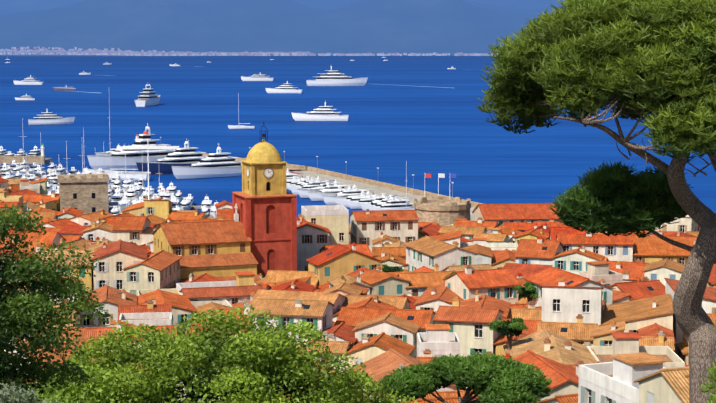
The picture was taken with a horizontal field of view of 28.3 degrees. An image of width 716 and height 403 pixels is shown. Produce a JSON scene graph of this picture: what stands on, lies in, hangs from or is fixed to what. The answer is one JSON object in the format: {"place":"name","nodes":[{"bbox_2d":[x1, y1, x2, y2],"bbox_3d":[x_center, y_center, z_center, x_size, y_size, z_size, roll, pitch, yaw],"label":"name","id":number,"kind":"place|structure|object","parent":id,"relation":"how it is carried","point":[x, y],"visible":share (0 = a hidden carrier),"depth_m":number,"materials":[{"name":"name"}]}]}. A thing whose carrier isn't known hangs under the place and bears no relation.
{"place":"outdoors","nodes":[
{"label":"outdoors","id":0,"kind":"place"},
{"bbox_2d":[0,149,482,225],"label":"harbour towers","id":1,"kind":"structure","parent":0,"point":[442,210],"depth_m":391.68,"materials":[{"name":"stone"}]},
{"bbox_2d":[41,66,464,177],"bbox_3d":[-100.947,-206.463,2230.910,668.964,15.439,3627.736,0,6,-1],"label":"flags and lights","id":2,"kind":"object","parent":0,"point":[441,175],"visible":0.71,"depth_m":615.97,"materials":[{"name":"paint"}]},
{"bbox_2d":[0,0,565,55],"bbox_3d":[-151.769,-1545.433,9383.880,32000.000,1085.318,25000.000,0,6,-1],"label":"sky","id":3,"kind":"structure","parent":0,"point":[375,27],"depth_m":5711.36,"materials":[{"name":"blue"}]},
{"bbox_2d":[1,52,453,206],"bbox_3d":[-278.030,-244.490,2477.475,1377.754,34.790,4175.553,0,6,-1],"label":"masts","id":4,"kind":"object","parent":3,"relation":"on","point":[148,147],"visible":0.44,"depth_m":440.11,"materials":[{"name":"metal"}]},
{"bbox_2d":[45,158,474,220],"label":"mole and pontoons","id":5,"kind":"object","parent":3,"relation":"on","point":[388,192],"visible":0.06,"depth_m":494.37,"materials":[{"name":"beige concrete"}]},
{"bbox_2d":[232,160,296,275],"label":"bell tower","id":6,"kind":"structure","parent":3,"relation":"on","point":[268,219],"depth_m":247.57,"materials":[{"name":"red paint"}]},
{"bbox_2d":[246,167,273,177],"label":"tower clocks","id":7,"kind":"object","parent":6,"relation":"on","point":[266,174],"visible":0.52,"depth_m":247.29,"materials":[{"name":"paint"}]},
{"bbox_2d":[246,140,281,162],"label":"dome","id":8,"kind":"structure","parent":6,"relation":"on","point":[263,151],"depth_m":247.45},
{"bbox_2d":[259,121,271,190],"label":"tower ironwork","id":9,"kind":"object","parent":6,"relation":"attached to","point":[267,183],"visible":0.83,"depth_m":248.57,"materials":[{"name":"metal"}]},
{"bbox_2d":[0,173,715,402],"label":"house walls","id":10,"kind":"structure","parent":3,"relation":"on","point":[620,386],"depth_m":219.42,"materials":[{"name":"beige paint"}]},
{"bbox_2d":[0,185,715,402],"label":"windows","id":11,"kind":"structure","parent":10,"relation":"on","point":[650,398],"depth_m":225.61,"materials":[{"name":"paint"}]},
{"bbox_2d":[17,203,714,402],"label":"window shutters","id":12,"kind":"object","parent":10,"relation":"in","point":[478,332],"visible":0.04,"depth_m":225.06,"materials":[{"name":"wood"}]},
{"bbox_2d":[0,37,715,402],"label":"tree trunks","id":13,"kind":"object","parent":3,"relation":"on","point":[694,321],"visible":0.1,"depth_m":39.63,"materials":[{"name":"brown plant"}]},
{"bbox_2d":[0,200,539,402],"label":"green trees","id":14,"kind":"object","parent":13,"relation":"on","point":[263,364],"visible":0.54,"depth_m":73.22,"materials":[{"name":"green plant"}]},
{"bbox_2d":[378,0,715,402],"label":"pine tree foliage","id":15,"kind":"object","parent":13,"relation":"attached to","point":[574,55],"visible":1,"depth_m":38.89,"materials":[{"name":"green plant"}]},
{"bbox_2d":[0,172,715,402],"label":"town roofs","id":16,"kind":"structure","parent":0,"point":[557,362],"depth_m":210.52,"materials":[{"name":"orange tile"}]},
{"bbox_2d":[0,56,715,222],"bbox_3d":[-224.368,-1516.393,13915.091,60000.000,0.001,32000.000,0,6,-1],"label":"sea","id":17,"kind":"structure","parent":0,"point":[390,127],"depth_m":903.01,"materials":[{"name":"liquid"}]},
{"bbox_2d":[0,57,455,217],"bbox_3d":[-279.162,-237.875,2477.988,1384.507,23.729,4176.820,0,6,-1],"label":"boats","id":18,"kind":"object","parent":17,"relation":"on","point":[181,170],"visible":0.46,"depth_m":550.58,"materials":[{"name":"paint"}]},
{"bbox_2d":[0,46,499,55],"bbox_3d":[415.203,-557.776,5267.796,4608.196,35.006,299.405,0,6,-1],"label":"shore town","id":19,"kind":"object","parent":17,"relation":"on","point":[59,51],"visible":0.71,"depth_m":5168.22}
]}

